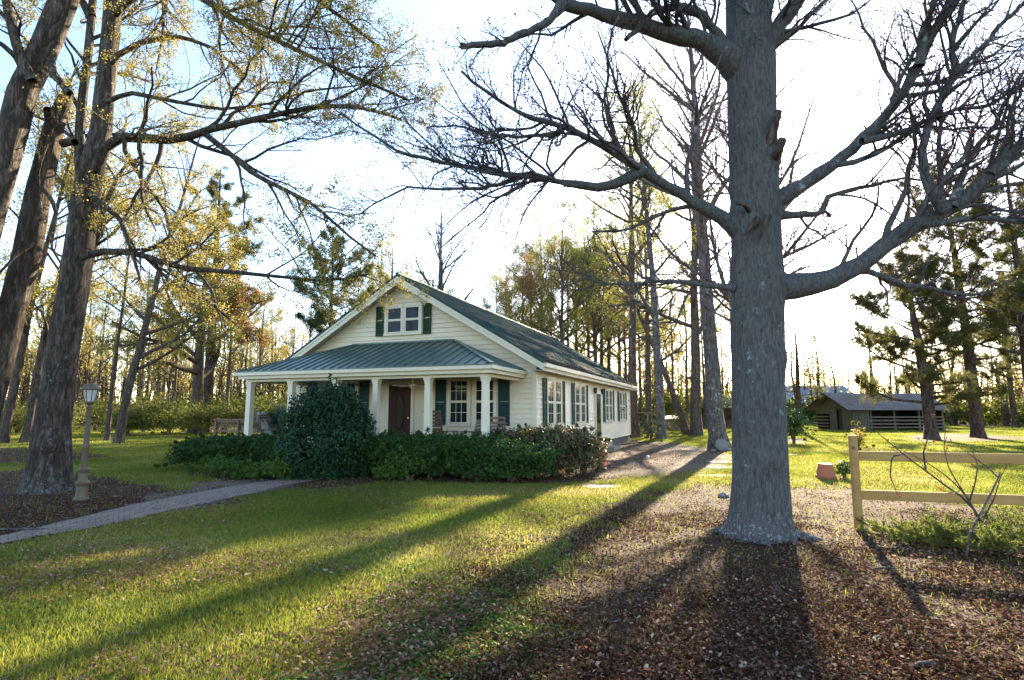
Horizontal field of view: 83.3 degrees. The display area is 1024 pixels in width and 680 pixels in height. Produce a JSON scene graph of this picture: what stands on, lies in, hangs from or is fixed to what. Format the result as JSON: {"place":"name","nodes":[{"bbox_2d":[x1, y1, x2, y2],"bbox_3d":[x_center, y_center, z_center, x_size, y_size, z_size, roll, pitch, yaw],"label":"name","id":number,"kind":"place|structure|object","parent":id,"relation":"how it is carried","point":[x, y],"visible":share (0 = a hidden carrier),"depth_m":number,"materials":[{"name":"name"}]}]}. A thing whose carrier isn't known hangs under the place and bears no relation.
{"place":"outdoors","nodes":[
{"label":"outdoors","id":0,"kind":"place"},
{"bbox_2d":[0,472,346,542],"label":"path","id":1,"kind":"structure","parent":0,"point":[138,510],"depth_m":9.73,"materials":[{"name":"concrete"}]},
{"bbox_2d":[244,403,286,436],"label":"sago palm","id":2,"kind":"object","parent":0,"point":[273,416],"visible":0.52,"depth_m":19.82,"materials":[{"name":"green plant"}]},
{"bbox_2d":[0,421,1023,679],"bbox_3d":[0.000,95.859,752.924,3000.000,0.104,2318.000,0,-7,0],"label":"ground","id":3,"kind":"structure","parent":0,"point":[680,503],"depth_m":6.10,"materials":[{"name":"soil"}]},
{"bbox_2d":[12,397,98,429],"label":"wild shrub","id":4,"kind":"object","parent":3,"relation":"on","point":[75,418],"visible":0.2,"depth_m":43.33,"materials":[{"name":"green plant"}]},
{"bbox_2d":[0,48,112,421],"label":"broken oak","id":5,"kind":"object","parent":3,"relation":"on","point":[22,264],"visible":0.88,"depth_m":9.92,"materials":[{"name":"brown plant"}]},
{"bbox_2d":[0,75,133,442],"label":"reddish tree","id":6,"kind":"object","parent":3,"relation":"on","point":[6,423],"visible":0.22,"depth_m":30.35,"materials":[{"name":"brown plant"}]},
{"bbox_2d":[51,257,114,358],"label":"woodland tree","id":7,"kind":"object","parent":3,"relation":"on","point":[86,333],"visible":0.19,"depth_m":57.91,"materials":[{"name":"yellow plant"}]},
{"bbox_2d":[4,87,163,442],"bbox_3d":[-23.547,-4.156,31.698,9.083,19.523,6.842,-7,-10,43],"label":"reddish tree","id":8,"kind":"object","parent":3,"relation":"on","point":[32,400],"visible":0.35,"depth_m":30.40,"materials":[{"name":"brown plant"}]},
{"bbox_2d":[72,380,101,501],"bbox_3d":[-7.830,1.839,10.601,0.330,2.210,0.330,0,-7,0],"label":"lamp post","id":9,"kind":"object","parent":3,"relation":"on","point":[82,483],"visible":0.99,"depth_m":10.55,"materials":[{"name":"metal"}]},
{"bbox_2d":[72,386,121,430],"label":"wild shrub","id":10,"kind":"object","parent":3,"relation":"on","point":[100,414],"visible":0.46,"depth_m":49.24,"materials":[{"name":"green plant"}]},
{"bbox_2d":[81,298,115,425],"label":"woodland tree","id":11,"kind":"object","parent":3,"relation":"on","point":[88,362],"visible":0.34,"depth_m":66.47,"materials":[{"name":"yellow plant"}]},
{"bbox_2d":[84,268,134,425],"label":"woodland tree","id":12,"kind":"object","parent":3,"relation":"on","point":[101,361],"visible":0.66,"depth_m":52.45,"materials":[{"name":"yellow plant"}]},
{"bbox_2d":[0,0,229,238],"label":"leaning oak","id":13,"kind":"object","parent":3,"relation":"on","point":[51,31],"visible":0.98,"depth_m":9.64,"materials":[{"name":"brown plant"}]},
{"bbox_2d":[92,405,165,434],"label":"wild shrub","id":14,"kind":"object","parent":3,"relation":"on","point":[132,424],"visible":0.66,"depth_m":39.23,"materials":[{"name":"green plant"}]},
{"bbox_2d":[79,378,182,432],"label":"wild shrub","id":15,"kind":"object","parent":3,"relation":"on","point":[136,404],"visible":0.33,"depth_m":45.31,"materials":[{"name":"green plant"}]},
{"bbox_2d":[98,245,169,406],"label":"woodland tree","id":16,"kind":"object","parent":3,"relation":"on","point":[141,381],"visible":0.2,"depth_m":60.24,"materials":[{"name":"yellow plant"}]},
{"bbox_2d":[89,151,208,440],"bbox_3d":[-21.864,-2.533,33.426,7.150,16.731,5.118,-2,-8,19],"label":"thin tree","id":17,"kind":"object","parent":3,"relation":"on","point":[107,434],"visible":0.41,"depth_m":33.31,"materials":[{"name":"yellow plant"}]},
{"bbox_2d":[136,263,199,424],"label":"woodland tree","id":18,"kind":"object","parent":3,"relation":"on","point":[175,378],"visible":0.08,"depth_m":57.90,"materials":[{"name":"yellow plant"}]},
{"bbox_2d":[128,398,213,434],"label":"wild shrub","id":19,"kind":"object","parent":3,"relation":"on","point":[159,419],"visible":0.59,"depth_m":40.01,"materials":[{"name":"green plant"}]},
{"bbox_2d":[97,104,253,443],"bbox_3d":[-18.152,-3.558,31.137,7.590,18.195,6.281,3,-8,-22],"label":"reddish tree","id":20,"kind":"object","parent":3,"relation":"on","point":[121,425],"visible":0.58,"depth_m":30.97,"materials":[{"name":"yellow plant"}]},
{"bbox_2d":[82,210,278,433],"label":"spreading tree","id":21,"kind":"object","parent":3,"relation":"on","point":[199,373],"visible":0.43,"depth_m":42.58,"materials":[{"name":"yellow plant"}]},
{"bbox_2d":[151,390,237,434],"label":"wild shrub","id":22,"kind":"object","parent":3,"relation":"on","point":[195,418],"visible":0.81,"depth_m":39.04,"materials":[{"name":"green plant"}]},
{"bbox_2d":[153,431,239,467],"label":"hedge shrub","id":23,"kind":"object","parent":3,"relation":"on","point":[184,448],"visible":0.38,"depth_m":15.75,"materials":[{"name":"green plant"}]},
{"bbox_2d":[163,165,273,432],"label":"pine tree","id":24,"kind":"object","parent":3,"relation":"on","point":[215,192],"visible":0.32,"depth_m":46.29,"materials":[{"name":"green plant"}]},
{"bbox_2d":[185,453,251,476],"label":"plant","id":25,"kind":"object","parent":3,"relation":"on","point":[225,466],"visible":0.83,"depth_m":14.27,"materials":[{"name":"green plant"}]},
{"bbox_2d":[190,276,271,434],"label":"orange tree","id":26,"kind":"object","parent":3,"relation":"on","point":[235,302],"visible":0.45,"depth_m":42.47,"materials":[{"name":"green plant"}]},
{"bbox_2d":[0,0,467,494],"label":"oak tree","id":27,"kind":"object","parent":3,"relation":"on","point":[48,468],"visible":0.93,"depth_m":11.79,"materials":[{"name":"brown plant"}]},
{"bbox_2d":[191,430,277,465],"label":"hedge shrub","id":28,"kind":"object","parent":3,"relation":"on","point":[222,449],"visible":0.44,"depth_m":15.38,"materials":[{"name":"green plant"}]},
{"bbox_2d":[196,386,277,435],"bbox_3d":[-18.113,4.840,39.400,5.705,3.410,6.222,5,-9,-35],"label":"wild shrub","id":29,"kind":"object","parent":3,"relation":"on","point":[232,412],"visible":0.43,"depth_m":39.17,"materials":[{"name":"green plant"}]},
{"bbox_2d":[211,419,283,437],"bbox_3d":[-9.178,3.729,22.319,4.301,1.345,2.670,-4,-8,29],"label":"deck railing","id":30,"kind":"object","parent":3,"relation":"on","point":[238,430],"visible":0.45,"depth_m":21.73,"materials":[{"name":"brown wood"}]},
{"bbox_2d":[228,462,272,479],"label":"plant","id":31,"kind":"object","parent":3,"relation":"on","point":[243,471],"visible":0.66,"depth_m":14.06,"materials":[{"name":"green plant"}]},
{"bbox_2d":[213,383,287,423],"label":"wild shrub","id":32,"kind":"object","parent":3,"relation":"on","point":[270,404],"visible":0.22,"depth_m":46.69,"materials":[{"name":"green plant"}]},
{"bbox_2d":[241,293,271,407],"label":"woodland tree","id":33,"kind":"object","parent":3,"relation":"on","point":[246,353],"visible":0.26,"depth_m":72.53,"materials":[{"name":"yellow plant"}]},
{"bbox_2d":[249,280,287,397],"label":"woodland tree","id":34,"kind":"object","parent":3,"relation":"on","point":[279,319],"visible":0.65,"depth_m":64.86,"materials":[{"name":"yellow plant"}]},
{"bbox_2d":[228,432,316,467],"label":"hedge shrub","id":35,"kind":"object","parent":3,"relation":"on","point":[264,451],"visible":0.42,"depth_m":15.12,"materials":[{"name":"green plant"}]},
{"bbox_2d":[246,451,310,479],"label":"plant","id":36,"kind":"object","parent":3,"relation":"on","point":[275,467],"visible":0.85,"depth_m":13.82,"materials":[{"name":"green plant"}]},
{"bbox_2d":[272,302,314,387],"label":"woodland tree","id":37,"kind":"object","parent":3,"relation":"on","point":[292,327],"visible":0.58,"depth_m":66.58,"materials":[{"name":"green plant"}]},
{"bbox_2d":[273,293,340,359],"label":"woodland tree","id":38,"kind":"object","parent":3,"relation":"on","point":[290,342],"visible":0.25,"depth_m":56.65,"materials":[{"name":"yellow plant"}]},
{"bbox_2d":[270,373,379,480],"bbox_3d":[-4.730,2.148,14.811,2.684,2.691,2.713,5,-9,-33],"label":"holly bush","id":39,"kind":"object","parent":3,"relation":"on","point":[334,411],"visible":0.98,"depth_m":14.12,"materials":[{"name":"green plant"}]},
{"bbox_2d":[281,224,375,333],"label":"pine tree","id":40,"kind":"object","parent":3,"relation":"on","point":[314,323],"visible":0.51,"depth_m":42.22,"materials":[{"name":"green plant"}]},
{"bbox_2d":[322,429,398,474],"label":"hedge shrub","id":41,"kind":"object","parent":3,"relation":"on","point":[365,454],"visible":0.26,"depth_m":14.38,"materials":[{"name":"green plant"}]},
{"bbox_2d":[348,225,415,296],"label":"woodland tree","id":42,"kind":"object","parent":3,"relation":"on","point":[385,276],"visible":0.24,"depth_m":48.61,"materials":[{"name":"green plant"}]},
{"bbox_2d":[371,457,410,479],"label":"plant","id":43,"kind":"object","parent":3,"relation":"on","point":[387,473],"visible":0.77,"depth_m":13.56,"materials":[{"name":"green plant"}]},
{"bbox_2d":[359,427,439,473],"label":"hedge shrub","id":44,"kind":"object","parent":3,"relation":"on","point":[378,449],"visible":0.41,"depth_m":14.12,"materials":[{"name":"green plant"}]},
{"bbox_2d":[378,445,437,479],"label":"plant","id":45,"kind":"object","parent":3,"relation":"on","point":[400,462],"visible":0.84,"depth_m":13.50,"materials":[{"name":"green plant"}]},
{"bbox_2d":[391,430,477,476],"bbox_3d":[-1.876,2.815,14.362,2.426,1.174,2.008,0,-7,0],"label":"hedge shrub","id":46,"kind":"object","parent":3,"relation":"on","point":[436,441],"visible":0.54,"depth_m":13.85,"materials":[{"name":"green plant"}]},
{"bbox_2d":[234,272,638,475],"bbox_3d":[-0.926,1.728,24.992,10.350,6.180,19.777,-3,-8,21],"label":"farmhouse","id":47,"kind":"object","parent":3,"relation":"on","point":[461,364],"visible":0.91,"depth_m":18.09,"materials":[{"name":"beige"}]},
{"bbox_2d":[383,303,403,335],"bbox_3d":[-3.866,-0.663,18.894,0.770,1.050,0.075,-3,-8,21],"label":"window","id":48,"kind":"structure","parent":47,"relation":"in","point":[394,320],"depth_m":18.90,"materials":[{"name":"white paint"}]},
{"bbox_2d":[385,380,414,436],"bbox_3d":[-3.595,2.391,18.417,1.020,2.170,0.098,-3,-8,21],"label":"door","id":49,"kind":"structure","parent":47,"relation":"in","point":[399,415],"depth_m":18.43,"materials":[{"name":"brown wood"}]},
{"bbox_2d":[401,302,422,334],"bbox_3d":[-3.243,-0.693,18.656,0.760,1.050,0.075,-3,-8,21],"label":"window","id":50,"kind":"structure","parent":47,"relation":"in","point":[412,314],"depth_m":18.65,"materials":[{"name":"white paint"}]},
{"bbox_2d":[445,379,470,425],"bbox_3d":[-1.645,1.886,17.719,0.840,1.520,0.075,-3,-8,21],"label":"window","id":51,"kind":"structure","parent":47,"relation":"in","point":[458,390],"depth_m":17.72,"materials":[{"name":"white paint"}]},
{"bbox_2d":[471,378,497,425],"bbox_3d":[-0.832,1.847,17.411,0.840,1.520,0.075,-3,-8,21],"label":"window","id":52,"kind":"structure","parent":47,"relation":"in","point":[476,382],"depth_m":17.46,"materials":[{"name":"white paint"}]},
{"bbox_2d":[546,376,554,426],"bbox_3d":[1.235,1.948,18.137,0.075,1.580,0.840,-3,-8,21],"label":"window","id":53,"kind":"structure","parent":47,"relation":"in","point":[550,380],"depth_m":18.15,"materials":[{"name":"white paint"}]},
{"bbox_2d":[555,378,562,424],"bbox_3d":[1.538,2.047,18.925,0.075,1.580,0.840,-3,-8,21],"label":"window","id":54,"kind":"structure","parent":47,"relation":"in","point":[558,382],"depth_m":18.96,"materials":[{"name":"white paint"}]},
{"bbox_2d":[389,181,483,300],"bbox_3d":[-4.931,-2.679,39.575,6.330,18.549,9.047,-2,-8,18],"label":"dead tree","id":55,"kind":"object","parent":3,"relation":"on","point":[441,284],"visible":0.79,"depth_m":39.90,"materials":[{"name":"grey plant"}]},
{"bbox_2d":[419,430,509,479],"bbox_3d":[-1.002,2.785,14.072,2.364,1.192,1.997,0,-7,0],"label":"hedge shrub","id":56,"kind":"object","parent":3,"relation":"on","point":[452,455],"visible":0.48,"depth_m":13.53,"materials":[{"name":"green plant"}]},
{"bbox_2d":[475,274,521,315],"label":"woodland tree","id":57,"kind":"object","parent":3,"relation":"on","point":[485,306],"visible":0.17,"depth_m":58.51,"materials":[{"name":"green plant"}]},
{"bbox_2d":[476,230,540,319],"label":"woodland tree","id":58,"kind":"object","parent":3,"relation":"on","point":[493,278],"visible":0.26,"depth_m":70.58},
{"bbox_2d":[0,442,1023,679],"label":"fallen leaves","id":59,"kind":"object","parent":3,"relation":"on","point":[613,671],"depth_m":4.64,"materials":[{"name":"plant"}]},
{"bbox_2d":[0,423,1023,679],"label":"grass","id":60,"kind":"structure","parent":3,"relation":"on","point":[834,445],"depth_m":6.55,"materials":[{"name":"plant"}]},
{"bbox_2d":[0,460,1023,679],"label":"clover","id":61,"kind":"object","parent":3,"relation":"on","point":[395,611],"visible":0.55,"depth_m":5.41,"materials":[{"name":"green plant"}]},
{"bbox_2d":[0,390,1023,425],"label":"distant undergrowth","id":62,"kind":"object","parent":3,"relation":"on","point":[985,410],"visible":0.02,"depth_m":72.92,"materials":[{"name":"green plant"}]},
{"bbox_2d":[0,276,1023,425],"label":"distant woods","id":63,"kind":"object","parent":3,"relation":"on","point":[25,383],"visible":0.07,"depth_m":80.16,"materials":[{"name":"plant"}]},
{"bbox_2d":[462,432,566,481],"bbox_3d":[0.063,2.765,13.658,2.395,1.145,2.058,0,-7,0],"label":"hedge shrub","id":64,"kind":"object","parent":3,"relation":"on","point":[517,450],"visible":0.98,"depth_m":13.03,"materials":[{"name":"green plant"}]},
{"bbox_2d":[477,423,566,473],"bbox_3d":[0.128,2.861,15.141,2.546,1.320,2.122,0,-7,0],"label":"azalea bush","id":65,"kind":"object","parent":3,"relation":"on","point":[510,434],"visible":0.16,"depth_m":14.81,"materials":[{"name":"green plant"}]},
{"bbox_2d":[494,246,557,334],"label":"woodland tree","id":66,"kind":"object","parent":3,"relation":"on","point":[523,277],"visible":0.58,"depth_m":48.70,"materials":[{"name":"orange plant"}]},
{"bbox_2d":[490,244,584,341],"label":"woodland tree","id":67,"kind":"object","parent":3,"relation":"on","point":[542,297],"visible":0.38,"depth_m":54.60,"materials":[{"name":"green plant"}]},
{"bbox_2d":[497,191,589,348],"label":"woodland tree","id":68,"kind":"object","parent":3,"relation":"on","point":[538,237],"visible":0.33,"depth_m":60.45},
{"bbox_2d":[492,188,608,347],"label":"woodland tree","id":69,"kind":"object","parent":3,"relation":"on","point":[570,255],"visible":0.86,"depth_m":46.61,"materials":[{"name":"plant"}]},
{"bbox_2d":[516,421,603,475],"bbox_3d":[1.128,2.797,14.974,2.517,1.424,2.262,0,-7,0],"label":"azalea bush","id":70,"kind":"object","parent":3,"relation":"on","point":[559,435],"visible":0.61,"depth_m":14.38,"materials":[{"name":"green plant"}]},
{"bbox_2d":[519,235,616,352],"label":"woodland tree","id":71,"kind":"object","parent":3,"relation":"on","point":[588,336],"visible":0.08,"depth_m":62.28,"materials":[{"name":"green plant"}]},
{"bbox_2d":[558,430,610,473],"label":"camellia bush","id":72,"kind":"object","parent":3,"relation":"on","point":[601,446],"visible":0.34,"depth_m":14.88,"materials":[{"name":"green plant"}]},
{"bbox_2d":[543,191,645,362],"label":"woodland tree","id":73,"kind":"object","parent":3,"relation":"on","point":[595,333],"visible":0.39,"depth_m":50.65,"materials":[{"name":"plant"}]},
{"bbox_2d":[567,194,644,365],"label":"woodland tree","id":74,"kind":"object","parent":3,"relation":"on","point":[602,351],"visible":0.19,"depth_m":58.22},
{"bbox_2d":[564,206,689,376],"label":"woodland tree","id":75,"kind":"object","parent":3,"relation":"on","point":[618,335],"visible":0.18,"depth_m":56.07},
{"bbox_2d":[606,307,652,383],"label":"woodland tree","id":76,"kind":"object","parent":3,"relation":"on","point":[624,339],"visible":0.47,"depth_m":51.91,"materials":[{"name":"green plant"}]},
{"bbox_2d":[576,56,690,438],"bbox_3d":[7.644,-5.661,35.852,7.512,23.540,9.164,0,-7,0],"label":"hardwood tree","id":77,"kind":"object","parent":3,"relation":"on","point":[659,392],"visible":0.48,"depth_m":35.28,"materials":[{"name":"grey plant"}]},
{"bbox_2d":[576,217,690,434],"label":"hardwood tree","id":78,"kind":"object","parent":3,"relation":"on","point":[685,429],"visible":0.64,"depth_m":41.62,"materials":[{"name":"green plant"}]},
{"bbox_2d":[576,63,707,437],"bbox_3d":[8.161,-6.179,36.605,7.240,24.757,9.402,5,-9,-37],"label":"hardwood tree","id":79,"kind":"object","parent":3,"relation":"on","point":[632,378],"visible":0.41,"depth_m":37.05,"materials":[{"name":"plant"}]},
{"bbox_2d":[598,266,689,425],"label":"woodland tree","id":80,"kind":"object","parent":3,"relation":"on","point":[663,333],"visible":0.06,"depth_m":67.89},
{"bbox_2d":[607,163,690,430],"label":"hardwood tree","id":81,"kind":"object","parent":3,"relation":"on","point":[648,384],"visible":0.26,"depth_m":44.28,"materials":[{"name":"plant"}]},
{"bbox_2d":[285,0,1023,545],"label":"shade tree","id":82,"kind":"object","parent":3,"relation":"on","point":[741,58],"visible":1,"depth_m":7.44,"materials":[{"name":"grey plant"}]},
{"bbox_2d":[600,77,730,435],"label":"hardwood tree","id":83,"kind":"object","parent":3,"relation":"on","point":[696,427],"visible":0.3,"depth_m":40.12,"materials":[{"name":"grey plant"}]},
{"bbox_2d":[649,283,688,414],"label":"woodland tree","id":84,"kind":"object","parent":3,"relation":"on","point":[669,351],"visible":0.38,"depth_m":57.82,"materials":[{"name":"green plant"}]},
{"bbox_2d":[638,375,703,420],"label":"wild shrub","id":85,"kind":"object","parent":3,"relation":"on","point":[668,400],"visible":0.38,"depth_m":61.12,"materials":[{"name":"green plant"}]},
{"bbox_2d":[593,0,779,450],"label":"hardwood tree","id":86,"kind":"object","parent":3,"relation":"on","point":[716,426],"visible":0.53,"depth_m":25.57,"materials":[{"name":"grey plant"}]},
{"bbox_2d":[660,256,727,428],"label":"woodland tree","id":87,"kind":"object","parent":3,"relation":"on","point":[683,295],"visible":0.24,"depth_m":54.98,"materials":[{"name":"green plant"}]},
{"bbox_2d":[674,277,719,427],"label":"woodland tree","id":88,"kind":"object","parent":3,"relation":"on","point":[704,401],"visible":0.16,"depth_m":59.89,"materials":[{"name":"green plant"}]},
{"bbox_2d":[700,272,731,380],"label":"woodland tree","id":89,"kind":"object","parent":3,"relation":"on","point":[718,330],"visible":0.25,"depth_m":58.77,"materials":[{"name":"green plant"}]},
{"bbox_2d":[715,302,730,397],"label":"woodland tree","id":90,"kind":"object","parent":3,"relation":"on","point":[722,359],"visible":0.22,"depth_m":66.04,"materials":[{"name":"green plant"}]},
{"bbox_2d":[612,5,871,321],"bbox_3d":[8.619,-4.563,20.503,9.765,17.548,8.899,0,-7,0],"label":"bare tree","id":91,"kind":"object","parent":3,"relation":"on","point":[726,295],"visible":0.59,"depth_m":20.86,"materials":[{"name":"grey plant"}]},
{"bbox_2d":[787,397,816,443],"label":"round bush","id":92,"kind":"object","parent":3,"relation":"on","point":[793,424],"visible":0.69,"depth_m":29.43,"materials":[{"name":"green plant"}]},
{"bbox_2d":[786,386,851,422],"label":"building","id":93,"kind":"structure","parent":3,"relation":"on","point":[843,389],"depth_m":86.17,"materials":[{"name":"blue metal"}]},
{"bbox_2d":[785,311,865,430],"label":"cedar tree","id":94,"kind":"object","parent":3,"relation":"on","point":[797,385],"visible":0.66,"depth_m":47.58,"materials":[{"name":"green plant"}]},
{"bbox_2d":[803,393,952,429],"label":"barn","id":95,"kind":"structure","parent":3,"relation":"on","point":[841,411],"depth_m":52.20,"materials":[{"name":"wood"}]},
{"bbox_2d":[853,515,957,542],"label":"juniper","id":96,"kind":"object","parent":3,"relation":"on","point":[889,530],"visible":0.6,"depth_m":7.36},
{"bbox_2d":[841,239,1019,439],"bbox_3d":[24.799,-0.317,35.109,8.182,12.750,7.054,-4,-8,31],"label":"pine tree","id":97,"kind":"object","parent":3,"relation":"on","point":[926,373],"visible":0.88,"depth_m":34.26,"materials":[{"name":"green plant"}]},
{"bbox_2d":[848,435,1023,529],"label":"wooden fence","id":98,"kind":"object","parent":3,"relation":"on","point":[856,456],"visible":0.88,"depth_m":7.74,"materials":[{"name":"brown wood"}]},
{"bbox_2d":[863,414,1009,522],"bbox_3d":[5.003,1.491,6.685,2.044,1.252,0.441,1,-7,-12],"label":"bare shrub","id":99,"kind":"object","parent":3,"relation":"on","point":[967,501],"visible":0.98,"depth_m":6.69,"materials":[{"name":"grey plant"}]},
{"bbox_2d":[870,152,1022,437],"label":"pine tree","id":100,"kind":"object","parent":3,"relation":"on","point":[977,428],"visible":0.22,"depth_m":36.69,"materials":[{"name":"green plant"}]},
{"bbox_2d":[890,509,1007,551],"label":"juniper","id":101,"kind":"object","parent":3,"relation":"on","point":[932,539],"visible":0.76,"depth_m":6.90,"materials":[{"name":"plant"}]},
{"bbox_2d":[907,133,1023,387],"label":"pine tree","id":102,"kind":"object","parent":3,"relation":"on","point":[1000,324],"visible":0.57,"depth_m":34.22,"materials":[{"name":"green plant"}]},
{"bbox_2d":[920,505,1023,553],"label":"juniper","id":103,"kind":"object","parent":3,"relation":"on","point":[991,535],"visible":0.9,"depth_m":6.57,"materials":[{"name":"plant"}]},
{"bbox_2d":[946,266,1021,426],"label":"pine tree","id":104,"kind":"object","parent":3,"relation":"on","point":[1007,372],"visible":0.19,"depth_m":61.74,"materials":[{"name":"green plant"}]},
{"bbox_2d":[971,236,1023,370],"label":"pine tree","id":105,"kind":"object","parent":3,"relation":"on","point":[1013,358],"visible":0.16,"depth_m":52.99,"materials":[{"name":"green plant"}]},
{"bbox_2d":[0,0,1023,403],"label":"sky","id":106,"kind":"structure","parent":0,"point":[325,158],"materials":[{"name":"white"}]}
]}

